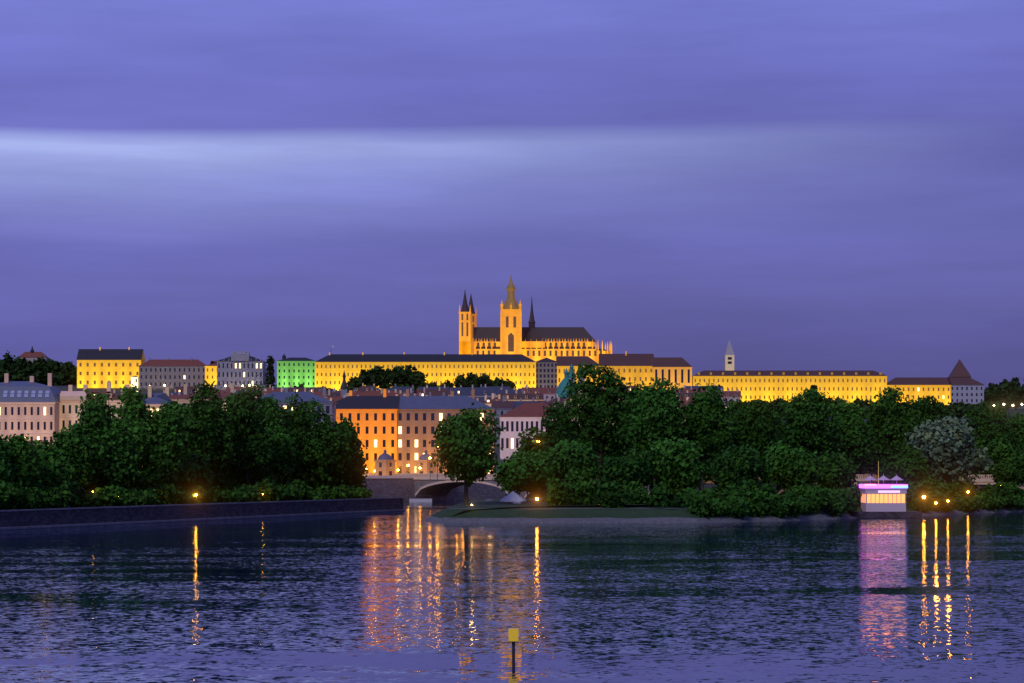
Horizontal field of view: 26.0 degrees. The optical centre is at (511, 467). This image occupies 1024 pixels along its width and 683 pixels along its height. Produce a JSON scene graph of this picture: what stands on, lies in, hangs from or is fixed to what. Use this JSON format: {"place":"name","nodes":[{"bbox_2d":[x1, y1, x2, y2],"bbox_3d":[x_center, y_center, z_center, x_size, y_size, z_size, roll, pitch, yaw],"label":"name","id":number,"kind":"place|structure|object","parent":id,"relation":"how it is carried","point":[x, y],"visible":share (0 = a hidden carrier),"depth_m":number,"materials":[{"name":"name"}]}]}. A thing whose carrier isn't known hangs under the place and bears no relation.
{"place":"outdoors","nodes":[
{"label":"outdoors","id":0,"kind":"place"},
{"bbox_2d":[19,346,47,362],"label":"building roof","id":1,"kind":"structure","parent":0,"point":[31,355],"depth_m":2322.91,"materials":[{"name":"red tile"}]},
{"bbox_2d":[0,501,1023,682],"bbox_3d":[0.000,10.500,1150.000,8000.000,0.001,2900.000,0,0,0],"label":"river water","id":2,"kind":"structure","parent":0,"point":[409,594],"depth_m":174.45,"materials":[{"name":"blue liquid"}]},
{"bbox_2d":[0,497,404,529],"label":"quay wall","id":3,"kind":"structure","parent":2,"relation":"in","point":[19,519],"depth_m":435.75,"materials":[{"name":"stone"}]},
{"bbox_2d":[409,498,432,501],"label":"landing stage","id":4,"kind":"object","parent":2,"relation":"in","point":[420,499],"visible":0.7,"depth_m":692.00,"materials":[{"name":"paint"}]},
{"bbox_2d":[363,475,506,501],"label":"town quay wall","id":5,"kind":"structure","parent":2,"relation":"in","point":[387,486],"depth_m":692.34,"materials":[{"name":"stone"}]},
{"bbox_2d":[508,628,518,658],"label":"river marker sign","id":6,"kind":"object","parent":2,"relation":"in","point":[513,635],"visible":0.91,"depth_m":121.73,"materials":[{"name":"metal"}]},
{"bbox_2d":[0,0,1023,389],"label":"sky","id":7,"kind":"structure","parent":0,"point":[801,185],"materials":[{"name":"purple"}]},
{"bbox_2d":[459,276,611,362],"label":"cathedral","id":8,"kind":"structure","parent":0,"point":[510,335],"depth_m":1966.00,"materials":[{"name":"yellow stone"}]},
{"bbox_2d":[52,384,1023,491],"bbox_3d":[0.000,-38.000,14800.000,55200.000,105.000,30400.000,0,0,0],"label":"terrain","id":9,"kind":"structure","parent":0,"point":[496,448],"depth_m":1982.76,"materials":[{"name":"green plant"}]},
{"bbox_2d":[0,373,60,445],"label":"riverside apartments","id":10,"kind":"structure","parent":9,"relation":"on","point":[36,417],"depth_m":560.00,"materials":[{"name":"pink paint"}]},
{"bbox_2d":[3,391,49,396],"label":"skylights","id":11,"kind":"object","parent":10,"relation":"on","point":[25,394],"visible":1,"depth_m":560.36,"materials":[{"name":"blue glass"}]},
{"bbox_2d":[58,381,128,431],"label":"riverside apartments","id":12,"kind":"structure","parent":9,"relation":"on","point":[68,411],"depth_m":566.00,"materials":[{"name":"beige paint"}]},
{"bbox_2d":[60,391,87,399],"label":"roof","id":13,"kind":"structure","parent":12,"relation":"on","point":[70,395],"depth_m":565.41,"materials":[{"name":"beige paint"}]},
{"bbox_2d":[76,347,144,387],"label":"building","id":14,"kind":"structure","parent":9,"relation":"on","point":[100,368],"depth_m":2100.00,"materials":[{"name":"yellow paint"}]},
{"bbox_2d":[131,376,138,391],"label":"building","id":15,"kind":"structure","parent":9,"relation":"on","point":[134,380],"depth_m":2000.00,"materials":[{"name":"yellow"}]},
{"bbox_2d":[141,385,171,466],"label":"riverside apartments","id":16,"kind":"structure","parent":9,"relation":"on","point":[155,400],"depth_m":578.71,"materials":[{"name":"beige paint"}]},
{"bbox_2d":[139,357,205,388],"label":"building","id":17,"kind":"structure","parent":9,"relation":"on","point":[161,373],"depth_m":2085.00,"materials":[{"name":"grey paint"}]},
{"bbox_2d":[170,392,182,398],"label":"town house","id":18,"kind":"structure","parent":9,"relation":"on","point":[174,396],"depth_m":1157.77,"materials":[{"name":"purple paint"}]},
{"bbox_2d":[163,389,196,395],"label":"town house","id":19,"kind":"structure","parent":9,"relation":"on","point":[176,393],"depth_m":1506.44,"materials":[{"name":"beige paint"}]},
{"bbox_2d":[173,384,197,392],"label":"town house","id":20,"kind":"structure","parent":9,"relation":"on","point":[180,388],"depth_m":1685.40,"materials":[{"name":"purple paint"}]},
{"bbox_2d":[171,383,234,409],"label":"quay house","id":21,"kind":"structure","parent":9,"relation":"on","point":[181,400],"depth_m":652.74,"materials":[{"name":"beige paint"}]},
{"bbox_2d":[205,361,216,386],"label":"building","id":22,"kind":"structure","parent":9,"relation":"on","point":[210,373],"depth_m":2075.00,"materials":[{"name":"yellow paint"}]},
{"bbox_2d":[226,384,246,390],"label":"town house","id":23,"kind":"structure","parent":9,"relation":"on","point":[238,388],"depth_m":1686.89,"materials":[{"name":"beige paint"}]},
{"bbox_2d":[217,356,265,389],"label":"building","id":24,"kind":"structure","parent":9,"relation":"on","point":[241,373],"depth_m":2050.00,"materials":[{"name":"grey paint"}]},
{"bbox_2d":[219,351,261,360],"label":"rooftop structure","id":25,"kind":"object","parent":24,"relation":"on","point":[240,355],"visible":1,"depth_m":2048.70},
{"bbox_2d":[251,384,271,389],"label":"town house","id":26,"kind":"structure","parent":9,"relation":"on","point":[269,387],"depth_m":1687.51,"materials":[{"name":"beige paint"}]},
{"bbox_2d":[255,388,284,397],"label":"town house","id":27,"kind":"structure","parent":9,"relation":"on","point":[265,392],"depth_m":1325.74,"materials":[{"name":"beige paint"}]},
{"bbox_2d":[264,385,283,390],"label":"town house","id":28,"kind":"structure","parent":9,"relation":"on","point":[272,389],"depth_m":1505.95,"materials":[{"name":"purple paint"}]},
{"bbox_2d":[277,358,314,386],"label":"building","id":29,"kind":"structure","parent":9,"relation":"on","point":[292,372],"depth_m":1950.00,"materials":[{"name":"green paint"}]},
{"bbox_2d":[255,387,337,427],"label":"quay house","id":30,"kind":"structure","parent":9,"relation":"on","point":[329,406],"depth_m":702.39,"materials":[{"name":"grey paint"}]},
{"bbox_2d":[276,385,322,391],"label":"town house","id":31,"kind":"structure","parent":9,"relation":"on","point":[290,389],"depth_m":1686.15,"materials":[{"name":"beige paint"}]},
{"bbox_2d":[294,388,329,399],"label":"town house","id":32,"kind":"structure","parent":9,"relation":"on","point":[319,393],"depth_m":1325.08,"materials":[{"name":"beige paint"}]},
{"bbox_2d":[319,389,337,396],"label":"town house","id":33,"kind":"structure","parent":9,"relation":"on","point":[333,394],"depth_m":1504.32,"materials":[{"name":"grey paint"}]},
{"bbox_2d":[335,393,348,401],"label":"town house","id":34,"kind":"structure","parent":9,"relation":"on","point":[337,398],"depth_m":1156.84,"materials":[{"name":"beige paint"}]},
{"bbox_2d":[340,371,347,396],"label":"church spire","id":35,"kind":"structure","parent":9,"relation":"on","point":[344,387],"depth_m":1500.07,"materials":[{"name":"grey paint"}]},
{"bbox_2d":[340,389,366,396],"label":"town house","id":36,"kind":"structure","parent":9,"relation":"on","point":[354,393],"depth_m":1506.26,"materials":[{"name":"grey paint"}]},
{"bbox_2d":[352,383,380,391],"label":"town house","id":37,"kind":"structure","parent":9,"relation":"on","point":[363,388],"depth_m":1683.57,"materials":[{"name":"beige paint"}]},
{"bbox_2d":[335,389,399,472],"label":"building","id":38,"kind":"structure","parent":9,"relation":"on","point":[375,417],"depth_m":740.00,"materials":[{"name":"orange paint"}]},
{"bbox_2d":[367,387,399,395],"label":"town house","id":39,"kind":"structure","parent":9,"relation":"on","point":[372,393],"depth_m":1324.97,"materials":[{"name":"grey paint"}]},
{"bbox_2d":[374,449,396,474],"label":"pavilion","id":40,"kind":"structure","parent":9,"relation":"on","point":[384,463],"depth_m":697.22,"materials":[{"name":"paint"}]},
{"bbox_2d":[378,388,403,395],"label":"town house","id":41,"kind":"structure","parent":9,"relation":"on","point":[391,394],"depth_m":1156.47,"materials":[{"name":"beige paint"}]},
{"bbox_2d":[386,384,414,395],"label":"town house","id":42,"kind":"structure","parent":9,"relation":"on","point":[403,389],"depth_m":1684.59,"materials":[{"name":"grey paint"}]},
{"bbox_2d":[410,387,424,395],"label":"town house","id":43,"kind":"structure","parent":9,"relation":"on","point":[417,393],"depth_m":1326.32,"materials":[{"name":"purple paint"}]},
{"bbox_2d":[315,352,535,390],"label":"palace","id":44,"kind":"structure","parent":9,"relation":"on","point":[519,370],"depth_m":1900.00,"materials":[{"name":"yellow paint"}]},
{"bbox_2d":[415,450,436,474],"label":"pavilion","id":45,"kind":"structure","parent":9,"relation":"on","point":[424,462],"depth_m":713.44,"materials":[{"name":"paint"}]},
{"bbox_2d":[417,387,448,395],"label":"town house","id":46,"kind":"structure","parent":9,"relation":"on","point":[437,392],"depth_m":1504.19,"materials":[{"name":"beige paint"}]},
{"bbox_2d":[418,384,449,392],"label":"town house","id":47,"kind":"structure","parent":9,"relation":"on","point":[427,387],"depth_m":1684.57,"materials":[{"name":"beige paint"}]},
{"bbox_2d":[397,389,495,473],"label":"corner house","id":48,"kind":"structure","parent":9,"relation":"on","point":[419,418],"depth_m":741.00,"materials":[{"name":"beige paint"}]},
{"bbox_2d":[450,384,491,396],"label":"town house","id":49,"kind":"structure","parent":9,"relation":"on","point":[467,391],"depth_m":1503.98,"materials":[{"name":"purple paint"}]},
{"bbox_2d":[471,394,497,401],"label":"town house","id":50,"kind":"structure","parent":9,"relation":"on","point":[482,398],"depth_m":1326.66,"materials":[{"name":"purple paint"}]},
{"bbox_2d":[484,393,508,406],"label":"town house","id":51,"kind":"structure","parent":9,"relation":"on","point":[488,402],"depth_m":1153.65,"materials":[{"name":"beige paint"}]},
{"bbox_2d":[480,384,512,389],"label":"town house","id":52,"kind":"structure","parent":9,"relation":"on","point":[500,387],"depth_m":1685.23,"materials":[{"name":"grey paint"}]},
{"bbox_2d":[491,397,514,444],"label":"town house","id":53,"kind":"structure","parent":9,"relation":"on","point":[502,407],"depth_m":1000.44,"materials":[{"name":"grey paint"}]},
{"bbox_2d":[492,388,521,396],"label":"town house","id":54,"kind":"structure","parent":9,"relation":"on","point":[496,392],"depth_m":1505.08,"materials":[{"name":"beige paint"}]},
{"bbox_2d":[498,390,543,400],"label":"town house","id":55,"kind":"structure","parent":9,"relation":"on","point":[524,396],"depth_m":1322.00,"materials":[{"name":"beige paint"}]},
{"bbox_2d":[514,398,536,407],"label":"town house","id":56,"kind":"structure","parent":9,"relation":"on","point":[518,403],"depth_m":1155.28,"materials":[{"name":"grey paint"}]},
{"bbox_2d":[499,403,553,458],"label":"red roof hall","id":57,"kind":"structure","parent":9,"relation":"on","point":[521,418],"depth_m":900.00,"materials":[{"name":"clear paint"}]},
{"bbox_2d":[521,384,557,400],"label":"town house","id":58,"kind":"structure","parent":9,"relation":"on","point":[549,393],"depth_m":1501.33,"materials":[{"name":"purple paint"}]},
{"bbox_2d":[536,358,557,387],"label":"building","id":59,"kind":"structure","parent":9,"relation":"on","point":[546,372],"depth_m":1903.00,"materials":[{"name":"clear paint"}]},
{"bbox_2d":[537,397,567,406],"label":"town house","id":60,"kind":"structure","parent":9,"relation":"on","point":[547,402],"depth_m":1157.09,"materials":[{"name":"purple paint"}]},
{"bbox_2d":[550,394,567,400],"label":"town house","id":61,"kind":"structure","parent":9,"relation":"on","point":[556,398],"depth_m":1324.53,"materials":[{"name":"beige paint"}]},
{"bbox_2d":[555,364,584,398],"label":"church dome","id":62,"kind":"structure","parent":9,"relation":"on","point":[563,384],"depth_m":1409.63,"materials":[{"name":"paint"}]},
{"bbox_2d":[556,356,600,385],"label":"palace","id":63,"kind":"structure","parent":9,"relation":"on","point":[563,363],"depth_m":1902.38,"materials":[{"name":"yellow paint"}]},
{"bbox_2d":[164,385,1022,503],"bbox_3d":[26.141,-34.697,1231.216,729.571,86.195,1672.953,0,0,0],"label":"street lamps","id":64,"kind":"object","parent":9,"relation":"on","point":[539,441],"visible":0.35,"depth_m":639.93,"materials":[{"name":"metal"}]},
{"bbox_2d":[598,351,653,389],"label":"building","id":65,"kind":"structure","parent":9,"relation":"on","point":[635,368],"depth_m":1901.27,"materials":[{"name":"yellow paint"}]},
{"bbox_2d":[652,357,691,388],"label":"building","id":66,"kind":"structure","parent":9,"relation":"on","point":[674,370],"depth_m":1899.00,"materials":[{"name":"orange paint"}]},
{"bbox_2d":[679,397,693,422],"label":"town house","id":67,"kind":"structure","parent":9,"relation":"on","point":[686,402],"depth_m":1004.61,"materials":[{"name":"beige paint"}]},
{"bbox_2d":[679,396,694,399],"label":"town house","id":68,"kind":"structure","parent":9,"relation":"on","point":[684,398],"depth_m":1155.57,"materials":[{"name":"beige paint"}]},
{"bbox_2d":[674,385,705,393],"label":"town house","id":69,"kind":"structure","parent":9,"relation":"on","point":[690,390],"depth_m":1504.80,"materials":[{"name":"purple paint"}]},
{"bbox_2d":[363,473,1023,497],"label":"riverbank","id":70,"kind":"structure","parent":9,"relation":"on","point":[427,484],"depth_m":688.25,"materials":[{"name":"stone"}]},
{"bbox_2d":[678,390,711,395],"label":"town house","id":71,"kind":"structure","parent":9,"relation":"on","point":[686,393],"depth_m":1325.07,"materials":[{"name":"beige paint"}]},
{"bbox_2d":[685,384,722,390],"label":"town house","id":72,"kind":"structure","parent":9,"relation":"on","point":[695,386],"depth_m":1686.50,"materials":[{"name":"purple paint"}]},
{"bbox_2d":[724,340,733,370],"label":"church tower","id":73,"kind":"structure","parent":9,"relation":"on","point":[729,360],"depth_m":1985.00,"materials":[{"name":"white stone"}]},
{"bbox_2d":[718,388,740,405],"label":"town house","id":74,"kind":"structure","parent":9,"relation":"on","point":[731,394],"depth_m":1500.68,"materials":[{"name":"purple paint"}]},
{"bbox_2d":[692,371,886,402],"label":"long wing","id":75,"kind":"structure","parent":9,"relation":"on","point":[851,386],"depth_m":1900.00,"materials":[{"name":"yellow paint"}]},
{"bbox_2d":[887,377,951,404],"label":"building","id":76,"kind":"structure","parent":9,"relation":"on","point":[938,388],"depth_m":1901.00,"materials":[{"name":"yellow paint"}]},
{"bbox_2d":[948,359,970,377],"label":"black tower","id":77,"kind":"structure","parent":9,"relation":"on","point":[959,370],"depth_m":1967.69,"materials":[{"name":"stone"}]},
{"bbox_2d":[947,377,983,403],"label":"building","id":78,"kind":"structure","parent":9,"relation":"on","point":[966,390],"depth_m":1901.00,"materials":[{"name":"grey paint"}]},
{"bbox_2d":[424,498,1023,522],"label":"river bank","id":79,"kind":"structure","parent":0,"point":[533,510],"depth_m":428.58,"materials":[{"name":"stone"}]},
{"bbox_2d":[500,491,525,503],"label":"white tent","id":80,"kind":"object","parent":79,"relation":"on","point":[513,497],"visible":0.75,"depth_m":450.63,"materials":[{"name":"fabric"}]},
{"bbox_2d":[859,461,907,511],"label":"restaurant pavilion","id":81,"kind":"structure","parent":79,"relation":"on","point":[878,497],"depth_m":468.00,"materials":[{"name":"paint"}]},
{"bbox_2d":[852,512,921,517],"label":"pontoon","id":82,"kind":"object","parent":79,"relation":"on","point":[888,514],"depth_m":465.80,"materials":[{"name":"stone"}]}
]}

